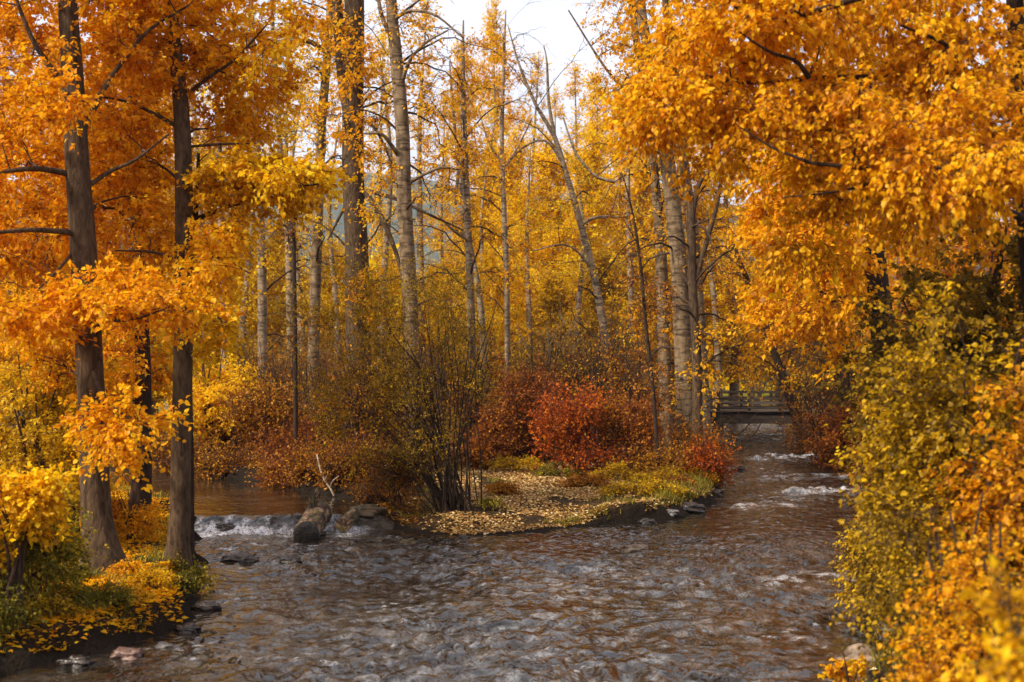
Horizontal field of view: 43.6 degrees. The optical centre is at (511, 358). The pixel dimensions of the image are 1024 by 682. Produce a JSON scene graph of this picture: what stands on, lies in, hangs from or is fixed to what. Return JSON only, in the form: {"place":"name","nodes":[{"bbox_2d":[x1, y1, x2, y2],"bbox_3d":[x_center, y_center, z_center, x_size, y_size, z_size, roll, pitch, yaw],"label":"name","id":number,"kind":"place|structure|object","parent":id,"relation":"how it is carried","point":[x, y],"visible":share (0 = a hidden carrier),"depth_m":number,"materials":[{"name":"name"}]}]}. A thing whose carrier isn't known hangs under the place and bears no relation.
{"place":"outdoors","nodes":[
{"label":"outdoors","id":0,"kind":"place"},
{"bbox_2d":[0,400,871,681],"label":"creek water","id":1,"kind":"structure","parent":0,"point":[732,585],"depth_m":17.16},
{"bbox_2d":[293,488,330,541],"bbox_3d":[-3.615,2.864,23.249,0.496,0.905,1.805,0,0,0],"label":"fallen log","id":2,"kind":"object","parent":1,"relation":"on","point":[310,526],"visible":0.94,"depth_m":22.78,"materials":[{"name":"brown wood"}]},
{"bbox_2d":[0,0,1011,222],"label":"sky","id":3,"kind":"structure","parent":0,"point":[556,24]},
{"bbox_2d":[1,167,1012,351],"bbox_3d":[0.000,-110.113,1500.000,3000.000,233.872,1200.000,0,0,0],"label":"hill","id":4,"kind":"structure","parent":0,"point":[340,226],"depth_m":1303.30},
{"bbox_2d":[0,360,1022,681],"bbox_3d":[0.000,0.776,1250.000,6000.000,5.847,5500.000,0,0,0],"label":"ground","id":5,"kind":"structure","parent":0,"point":[98,640],"depth_m":23.20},
{"bbox_2d":[0,552,61,645],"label":"leafy shrub","id":6,"kind":"object","parent":5,"relation":"on","point":[8,616],"visible":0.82,"depth_m":13.51,"materials":[{"name":"green plant"}]},
{"bbox_2d":[0,6,70,422],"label":"poplar tree","id":7,"kind":"object","parent":5,"relation":"on","point":[5,68],"visible":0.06,"depth_m":47.58,"materials":[{"name":"orange plant"}]},
{"bbox_2d":[0,272,73,419],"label":"poplar tree","id":8,"kind":"object","parent":5,"relation":"on","point":[11,366],"visible":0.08,"depth_m":39.34,"materials":[{"name":"yellow plant"}]},
{"bbox_2d":[0,461,80,629],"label":"leafy shrub","id":9,"kind":"object","parent":5,"relation":"on","point":[27,493],"visible":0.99,"depth_m":13.59,"materials":[{"name":"yellow plant"}]},
{"bbox_2d":[0,484,108,612],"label":"leafy shrub","id":10,"kind":"object","parent":5,"relation":"on","point":[50,563],"visible":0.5,"depth_m":14.42,"materials":[{"name":"green plant"}]},
{"bbox_2d":[0,318,126,529],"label":"leafy shrub","id":11,"kind":"object","parent":5,"relation":"on","point":[30,436],"visible":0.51,"depth_m":18.86,"materials":[{"name":"yellow plant"}]},
{"bbox_2d":[0,482,186,653],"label":"grass","id":12,"kind":"structure","parent":5,"relation":"on","point":[142,557],"depth_m":17.21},
{"bbox_2d":[0,486,188,652],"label":"fallen leaves","id":13,"kind":"object","parent":5,"relation":"on","point":[156,599],"visible":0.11,"depth_m":15.23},
{"bbox_2d":[74,574,141,614],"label":"ground plant","id":14,"kind":"object","parent":5,"relation":"on","point":[111,594],"visible":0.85,"depth_m":14.65,"materials":[{"name":"green plant"}]},
{"bbox_2d":[0,3,223,510],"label":"cottonwood tree","id":15,"kind":"object","parent":5,"relation":"on","point":[144,382],"visible":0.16,"depth_m":21.91,"materials":[{"name":"orange plant"}]},
{"bbox_2d":[80,488,168,541],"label":"leafy shrub","id":16,"kind":"object","parent":5,"relation":"on","point":[140,521],"visible":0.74,"depth_m":19.77,"materials":[{"name":"orange plant"}]},
{"bbox_2d":[0,0,259,575],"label":"cottonwood tree","id":17,"kind":"object","parent":5,"relation":"on","point":[83,300],"visible":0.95,"depth_m":16.88,"materials":[{"name":"brown plant"}]},
{"bbox_2d":[125,561,181,590],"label":"ground plant","id":18,"kind":"object","parent":5,"relation":"on","point":[141,578],"visible":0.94,"depth_m":15.77,"materials":[{"name":"yellow plant"}]},
{"bbox_2d":[107,267,249,429],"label":"poplar tree","id":19,"kind":"object","parent":5,"relation":"on","point":[158,347],"visible":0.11,"depth_m":43.59,"materials":[{"name":"yellow plant"}]},
{"bbox_2d":[78,0,332,566],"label":"cottonwood tree","id":20,"kind":"object","parent":5,"relation":"on","point":[185,244],"visible":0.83,"depth_m":18.11,"materials":[{"name":"brown plant"}]},
{"bbox_2d":[167,426,260,479],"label":"thicket shrub","id":21,"kind":"object","parent":5,"relation":"on","point":[218,466],"visible":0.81,"depth_m":31.38,"materials":[{"name":"brown plant"}]},
{"bbox_2d":[152,332,283,453],"bbox_3d":[-8.032,1.041,34.998,3.598,3.631,3.169,0,0,0],"label":"leafy shrub","id":22,"kind":"object","parent":5,"relation":"on","point":[204,409],"visible":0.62,"depth_m":34.76,"materials":[{"name":"yellow plant"}]},
{"bbox_2d":[161,19,280,422],"bbox_3d":[-9.132,-5.456,39.968,4.528,16.283,4.230,0,0,-41],"label":"poplar tree","id":23,"kind":"object","parent":5,"relation":"on","point":[219,150],"visible":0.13,"depth_m":39.92,"materials":[{"name":"yellow plant"}]},
{"bbox_2d":[158,134,357,565],"bbox_3d":[-3.740,0.055,18.173,3.646,6.500,2.265,0,0,31],"label":"cottonwood bough tree","id":24,"kind":"object","parent":5,"relation":"on","point":[249,179],"visible":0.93,"depth_m":17.96,"materials":[{"name":"yellow plant"}]},
{"bbox_2d":[208,365,311,456],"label":"thicket shrub","id":25,"kind":"object","parent":5,"relation":"on","point":[255,404],"visible":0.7,"depth_m":33.63,"materials":[{"name":"orange plant"}]},
{"bbox_2d":[202,0,338,394],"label":"poplar tree","id":26,"kind":"object","parent":5,"relation":"on","point":[262,276],"visible":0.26,"depth_m":41.88,"materials":[{"name":"yellow plant"}]},
{"bbox_2d":[235,326,328,445],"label":"brush shrub","id":27,"kind":"object","parent":5,"relation":"on","point":[273,372],"visible":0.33,"depth_m":36.08,"materials":[{"name":"brown plant"}]},
{"bbox_2d":[220,313,345,394],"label":"thicket shrub","id":28,"kind":"object","parent":5,"relation":"on","point":[244,349],"visible":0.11,"depth_m":43.80,"materials":[{"name":"yellow plant"}]},
{"bbox_2d":[244,429,323,487],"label":"red shrub","id":29,"kind":"object","parent":5,"relation":"on","point":[271,480],"visible":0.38,"depth_m":29.29,"materials":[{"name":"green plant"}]},
{"bbox_2d":[226,219,345,377],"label":"poplar tree","id":30,"kind":"object","parent":5,"relation":"on","point":[270,305],"visible":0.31,"depth_m":55.46,"materials":[{"name":"yellow plant"}]},
{"bbox_2d":[245,403,342,464],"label":"red shrub","id":31,"kind":"object","parent":5,"relation":"on","point":[276,443],"visible":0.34,"depth_m":31.25,"materials":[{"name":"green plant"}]},
{"bbox_2d":[247,0,344,392],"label":"poplar tree","id":32,"kind":"object","parent":5,"relation":"on","point":[288,263],"visible":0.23,"depth_m":44.88,"materials":[{"name":"yellow plant"}]},
{"bbox_2d":[264,193,335,455],"bbox_3d":[-5.103,-0.967,31.084,1.745,7.387,1.691,0,0,-26],"label":"young tree","id":33,"kind":"object","parent":5,"relation":"on","point":[294,342],"visible":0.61,"depth_m":30.96,"materials":[{"name":"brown plant"}]},
{"bbox_2d":[257,336,347,445],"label":"brush shrub","id":34,"kind":"object","parent":5,"relation":"on","point":[300,402],"visible":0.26,"depth_m":33.07,"materials":[{"name":"brown plant"}]},
{"bbox_2d":[276,47,332,406],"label":"poplar tree","id":35,"kind":"object","parent":5,"relation":"on","point":[298,278],"visible":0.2,"depth_m":49.91,"materials":[{"name":"yellow plant"}]},
{"bbox_2d":[267,431,355,489],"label":"thicket shrub","id":36,"kind":"object","parent":5,"relation":"on","point":[299,469],"visible":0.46,"depth_m":28.26,"materials":[{"name":"brown plant"}]},
{"bbox_2d":[249,0,389,414],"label":"poplar tree","id":37,"kind":"object","parent":5,"relation":"on","point":[315,252],"visible":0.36,"depth_m":37.87,"materials":[{"name":"beige plant"}]},
{"bbox_2d":[300,433,390,491],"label":"thicket shrub","id":38,"kind":"object","parent":5,"relation":"on","point":[331,468],"visible":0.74,"depth_m":27.12,"materials":[{"name":"brown plant"}]},
{"bbox_2d":[321,93,369,366],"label":"poplar tree","id":39,"kind":"object","parent":5,"relation":"on","point":[333,259],"visible":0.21,"depth_m":53.99,"materials":[{"name":"yellow plant"}]},
{"bbox_2d":[293,315,410,450],"bbox_3d":[-3.795,0.801,30.983,2.675,3.737,2.921,0,0,-40],"label":"brush shrub","id":40,"kind":"object","parent":5,"relation":"on","point":[357,416],"visible":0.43,"depth_m":30.77,"materials":[{"name":"brown plant"}]},
{"bbox_2d":[341,9,403,373],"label":"poplar tree","id":41,"kind":"object","parent":5,"relation":"on","point":[386,243],"visible":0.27,"depth_m":47.81,"materials":[{"name":"yellow plant"}]},
{"bbox_2d":[284,0,463,443],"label":"poplar tree","id":42,"kind":"object","parent":5,"relation":"on","point":[349,46],"visible":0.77,"depth_m":35.68,"materials":[{"name":"yellow plant"}]},
{"bbox_2d":[364,30,401,337],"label":"poplar tree","id":43,"kind":"object","parent":5,"relation":"on","point":[380,242],"visible":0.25,"depth_m":59.89,"materials":[{"name":"yellow plant"}]},
{"bbox_2d":[262,233,508,516],"bbox_3d":[-2.510,0.328,25.083,4.995,5.596,2.987,0,0,0],"label":"willow shrub","id":44,"kind":"object","parent":5,"relation":"on","point":[446,499],"visible":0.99,"depth_m":24.89,"materials":[{"name":"green plant"}]},
{"bbox_2d":[335,429,441,511],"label":"thicket shrub","id":45,"kind":"object","parent":5,"relation":"on","point":[405,484],"visible":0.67,"depth_m":25.40,"materials":[{"name":"brown plant"}]},
{"bbox_2d":[306,0,490,441],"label":"poplar tree","id":46,"kind":"object","parent":5,"relation":"on","point":[404,181],"visible":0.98,"depth_m":33.85,"materials":[{"name":"beige plant"}]},
{"bbox_2d":[342,293,464,477],"bbox_3d":[-2.412,0.623,30.133,2.818,4.666,2.111,0,0,17],"label":"brush shrub","id":47,"kind":"object","parent":5,"relation":"on","point":[421,354],"visible":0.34,"depth_m":29.95,"materials":[{"name":"brown plant"}]},
{"bbox_2d":[392,0,463,368],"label":"poplar tree","id":48,"kind":"object","parent":5,"relation":"on","point":[419,220],"visible":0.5,"depth_m":57.85,"materials":[{"name":"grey plant"}]},
{"bbox_2d":[393,310,491,466],"bbox_3d":[-1.997,0.810,33.008,2.534,4.300,2.152,0,0,29],"label":"brush shrub","id":49,"kind":"object","parent":5,"relation":"on","point":[444,362],"visible":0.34,"depth_m":32.97,"materials":[{"name":"brown plant"}]},
{"bbox_2d":[395,48,519,437],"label":"poplar tree","id":50,"kind":"object","parent":5,"relation":"on","point":[479,300],"visible":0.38,"depth_m":42.90,"materials":[{"name":"yellow plant"}]},
{"bbox_2d":[424,31,495,328],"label":"poplar tree","id":51,"kind":"object","parent":5,"relation":"on","point":[474,116],"visible":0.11,"depth_m":65.86,"materials":[{"name":"yellow plant"}]},
{"bbox_2d":[389,20,540,443],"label":"poplar tree","id":52,"kind":"object","parent":5,"relation":"on","point":[467,225],"visible":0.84,"depth_m":40.89,"materials":[{"name":"yellow plant"}]},
{"bbox_2d":[433,281,522,452],"bbox_3d":[-1.091,0.374,36.059,2.676,5.105,2.032,0,0,27],"label":"brush shrub","id":53,"kind":"object","parent":5,"relation":"on","point":[471,421],"visible":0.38,"depth_m":35.92,"materials":[{"name":"brown plant"}]},
{"bbox_2d":[439,241,532,417],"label":"poplar tree","id":54,"kind":"object","parent":5,"relation":"on","point":[500,315],"visible":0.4,"depth_m":49.72,"materials":[{"name":"yellow plant"}]},
{"bbox_2d":[424,10,548,408],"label":"poplar tree","id":55,"kind":"object","parent":5,"relation":"on","point":[500,160],"visible":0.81,"depth_m":46.92,"materials":[{"name":"yellow plant"}]},
{"bbox_2d":[447,373,532,469],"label":"red shrub","id":56,"kind":"object","parent":5,"relation":"on","point":[493,440],"visible":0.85,"depth_m":32.67,"materials":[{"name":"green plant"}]},
{"bbox_2d":[451,0,536,261],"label":"poplar tree","id":57,"kind":"object","parent":5,"relation":"on","point":[492,17],"visible":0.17,"depth_m":69.78,"materials":[{"name":"yellow plant"}]},
{"bbox_2d":[425,123,577,369],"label":"poplar tree","id":58,"kind":"object","parent":5,"relation":"on","point":[515,142],"visible":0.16,"depth_m":57.74,"materials":[{"name":"yellow plant"}]},
{"bbox_2d":[494,225,531,409],"bbox_3d":[0.029,-0.635,40.272,1.214,7.053,2.492,0,0,0],"label":"young tree","id":59,"kind":"object","parent":5,"relation":"on","point":[507,279],"visible":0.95,"depth_m":39.95,"materials":[{"name":"yellow plant"}]},
{"bbox_2d":[507,119,562,413],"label":"poplar tree","id":60,"kind":"object","parent":5,"relation":"on","point":[528,328],"visible":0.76,"depth_m":50.05,"materials":[{"name":"yellow plant"}]},
{"bbox_2d":[480,344,604,462],"bbox_3d":[0.592,1.304,33.921,3.304,3.524,3.194,0,0,36],"label":"red shrub","id":61,"kind":"object","parent":5,"relation":"on","point":[535,384],"visible":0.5,"depth_m":33.77,"materials":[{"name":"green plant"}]},
{"bbox_2d":[371,457,716,534],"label":"fallen leaves","id":62,"kind":"object","parent":5,"relation":"on","point":[529,491],"visible":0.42,"depth_m":26.02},
{"bbox_2d":[491,292,597,430],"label":"thicket shrub","id":63,"kind":"object","parent":5,"relation":"on","point":[548,346],"visible":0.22,"depth_m":46.20,"materials":[{"name":"brown plant"}]},
{"bbox_2d":[471,0,636,438],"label":"poplar tree","id":64,"kind":"object","parent":5,"relation":"on","point":[589,260],"visible":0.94,"depth_m":41.90,"materials":[{"name":"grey plant"}]},
{"bbox_2d":[462,129,647,363],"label":"poplar tree","id":65,"kind":"object","parent":5,"relation":"on","point":[548,170],"visible":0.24,"depth_m":55.57,"materials":[{"name":"yellow plant"}]},
{"bbox_2d":[499,267,614,388],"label":"poplar tree","id":66,"kind":"object","parent":5,"relation":"on","point":[549,291],"visible":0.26,"depth_m":51.72,"materials":[{"name":"yellow plant"}]},
{"bbox_2d":[543,114,594,368],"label":"poplar tree","id":67,"kind":"object","parent":5,"relation":"on","point":[579,299],"visible":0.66,"depth_m":49.00,"materials":[{"name":"yellow plant"}]},
{"bbox_2d":[514,374,635,476],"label":"red shrub","id":68,"kind":"object","parent":5,"relation":"on","point":[574,427],"visible":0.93,"depth_m":30.78,"materials":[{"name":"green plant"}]},
{"bbox_2d":[500,122,654,359],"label":"poplar tree","id":69,"kind":"object","parent":5,"relation":"on","point":[592,158],"visible":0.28,"depth_m":53.72,"materials":[{"name":"yellow plant"}]},
{"bbox_2d":[538,304,632,454],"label":"brush shrub","id":70,"kind":"object","parent":5,"relation":"on","point":[589,370],"visible":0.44,"depth_m":36.02,"materials":[{"name":"brown plant"}]},
{"bbox_2d":[564,62,625,296],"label":"poplar tree","id":71,"kind":"object","parent":5,"relation":"on","point":[597,114],"visible":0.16,"depth_m":59.87,"materials":[{"name":"yellow plant"}]},
{"bbox_2d":[536,242,656,379],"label":"poplar tree","id":72,"kind":"object","parent":5,"relation":"on","point":[590,304],"visible":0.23,"depth_m":49.77,"materials":[{"name":"yellow plant"}]},
{"bbox_2d":[582,80,662,350],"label":"poplar tree","id":73,"kind":"object","parent":5,"relation":"on","point":[614,169],"visible":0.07,"depth_m":57.76,"materials":[{"name":"yellow plant"}]},
{"bbox_2d":[573,382,680,472],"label":"red shrub","id":74,"kind":"object","parent":5,"relation":"on","point":[629,427],"visible":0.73,"depth_m":31.29,"materials":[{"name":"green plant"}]},
{"bbox_2d":[603,24,660,364],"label":"poplar tree","id":75,"kind":"object","parent":5,"relation":"on","point":[629,167],"visible":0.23,"depth_m":46.76,"materials":[{"name":"yellow plant"}]},
{"bbox_2d":[586,291,683,460],"bbox_3d":[3.108,0.566,33.103,2.547,4.633,2.404,0,0,0],"label":"brush shrub","id":76,"kind":"object","parent":5,"relation":"on","point":[621,379],"visible":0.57,"depth_m":33.04,"materials":[{"name":"brown plant"}]},
{"bbox_2d":[597,173,684,467],"bbox_3d":[3.012,-0.733,29.887,1.999,7.421,2.604,0,0,-24],"label":"young tree","id":77,"kind":"object","parent":5,"relation":"on","point":[649,368],"visible":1,"depth_m":29.97,"materials":[{"name":"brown plant"}]},
{"bbox_2d":[612,433,694,477],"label":"thicket shrub","id":78,"kind":"object","parent":5,"relation":"on","point":[650,463],"visible":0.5,"depth_m":30.01,"materials":[{"name":"brown plant"}]},
{"bbox_2d":[600,149,712,378],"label":"poplar tree","id":79,"kind":"object","parent":5,"relation":"on","point":[639,187],"visible":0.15,"depth_m":55.53,"materials":[{"name":"yellow plant"}]},
{"bbox_2d":[568,0,755,453],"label":"poplar tree","id":80,"kind":"object","parent":5,"relation":"on","point":[661,269],"visible":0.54,"depth_m":36.37,"materials":[{"name":"beige plant"}]},
{"bbox_2d":[589,0,745,451],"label":"poplar tree","id":81,"kind":"object","parent":5,"relation":"on","point":[676,251],"visible":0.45,"depth_m":33.81,"materials":[{"name":"beige plant"}]},
{"bbox_2d":[609,0,748,438],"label":"poplar tree","id":82,"kind":"object","parent":5,"relation":"on","point":[703,323],"visible":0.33,"depth_m":35.36,"materials":[{"name":"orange plant"}]},
{"bbox_2d":[626,135,770,434],"bbox_3d":[4.915,-1.827,32.902,4.577,9.558,3.724,0,0,35],"label":"poplar tree","id":83,"kind":"object","parent":5,"relation":"on","point":[694,266],"visible":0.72,"depth_m":32.90,"materials":[{"name":"yellow plant"}]},
{"bbox_2d":[660,409,740,474],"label":"thicket shrub","id":84,"kind":"object","parent":5,"relation":"on","point":[679,436],"visible":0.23,"depth_m":31.48,"materials":[{"name":"brown plant"}]},
{"bbox_2d":[662,426,741,491],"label":"red shrub","id":85,"kind":"object","parent":5,"relation":"on","point":[705,461],"visible":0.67,"depth_m":30.18,"materials":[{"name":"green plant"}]},
{"bbox_2d":[699,132,754,431],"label":"poplar tree","id":86,"kind":"object","parent":5,"relation":"on","point":[718,382],"visible":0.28,"depth_m":49.86,"materials":[{"name":"yellow plant"}]},
{"bbox_2d":[670,65,791,405],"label":"poplar tree","id":87,"kind":"object","parent":5,"relation":"on","point":[732,386],"visible":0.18,"depth_m":57.66,"materials":[{"name":"yellow plant"}]},
{"bbox_2d":[702,239,829,439],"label":"poplar tree","id":88,"kind":"object","parent":5,"relation":"on","point":[779,367],"visible":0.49,"depth_m":45.67,"materials":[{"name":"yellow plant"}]},
{"bbox_2d":[710,391,836,423],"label":"footbridge","id":89,"kind":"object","parent":5,"relation":"on","point":[766,414],"visible":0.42,"depth_m":49.14,"materials":[{"name":"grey wood"}]},
{"bbox_2d":[579,0,1023,329],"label":"maple tree","id":90,"kind":"object","parent":5,"relation":"on","point":[703,85],"visible":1,"depth_m":11.99,"materials":[{"name":"orange plant"}]},
{"bbox_2d":[771,344,857,452],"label":"brush shrub","id":91,"kind":"object","parent":5,"relation":"on","point":[809,410],"visible":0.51,"depth_m":40.99,"materials":[{"name":"brown plant"}]},
{"bbox_2d":[635,460,1021,681],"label":"grass","id":92,"kind":"structure","parent":5,"relation":"on","point":[705,489],"depth_m":26.60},
{"bbox_2d":[794,321,870,434],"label":"brush shrub","id":93,"kind":"object","parent":5,"relation":"on","point":[849,380],"visible":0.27,"depth_m":39.06,"materials":[{"name":"brown plant"}]},
{"bbox_2d":[802,395,867,472],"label":"red shrub","id":94,"kind":"object","parent":5,"relation":"on","point":[825,454],"visible":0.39,"depth_m":35.77,"materials":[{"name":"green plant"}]},
{"bbox_2d":[720,0,960,388],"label":"maple tree","id":95,"kind":"object","parent":5,"relation":"on","point":[819,319],"visible":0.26,"depth_m":27.18,"materials":[{"name":"orange plant"}]},
{"bbox_2d":[817,652,871,681],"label":"leafy shrub","id":96,"kind":"object","parent":5,"relation":"on","point":[858,666],"visible":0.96,"depth_m":12.22,"materials":[{"name":"yellow plant"}]},
{"bbox_2d":[825,512,879,617],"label":"leafy shrub","id":97,"kind":"object","parent":5,"relation":"on","point":[839,594],"visible":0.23,"depth_m":15.79,"materials":[{"name":"yellow plant"}]},
{"bbox_2d":[827,538,908,611],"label":"leafy shrub","id":98,"kind":"object","parent":5,"relation":"on","point":[866,562],"visible":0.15,"depth_m":15.42,"materials":[{"name":"yellow plant"}]},
{"bbox_2d":[816,206,1023,592],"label":"leafy shrub","id":99,"kind":"object","parent":5,"relation":"on","point":[980,307],"visible":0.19,"depth_m":14.26,"materials":[{"name":"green plant"}]},
{"bbox_2d":[816,480,1023,681],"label":"leafy shrub","id":100,"kind":"object","parent":5,"relation":"on","point":[878,601],"visible":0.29,"depth_m":9.63,"materials":[{"name":"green plant"}]},
{"bbox_2d":[823,272,1023,654],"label":"leafy shrub","id":101,"kind":"object","parent":5,"relation":"on","point":[934,432],"visible":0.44,"depth_m":10.69,"materials":[{"name":"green plant"}]},
{"bbox_2d":[867,510,1023,681],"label":"leafy shrub","id":102,"kind":"object","parent":5,"relation":"on","point":[945,636],"visible":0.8,"depth_m":7.99,"materials":[{"name":"orange plant"}]},
{"bbox_2d":[889,36,1013,356],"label":"poplar tree","id":103,"kind":"object","parent":5,"relation":"on","point":[955,259],"visible":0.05,"depth_m":47.36,"materials":[{"name":"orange plant"}]},
{"bbox_2d":[914,339,1023,646],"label":"leafy shrub","id":104,"kind":"object","parent":5,"relation":"on","point":[1009,495],"visible":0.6,"depth_m":9.77,"materials":[{"name":"orange plant"}]},
{"bbox_2d":[954,553,1023,681],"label":"leafy shrub","id":105,"kind":"object","parent":5,"relation":"on","point":[1004,659],"visible":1,"depth_m":4.69,"materials":[{"name":"yellow plant"}]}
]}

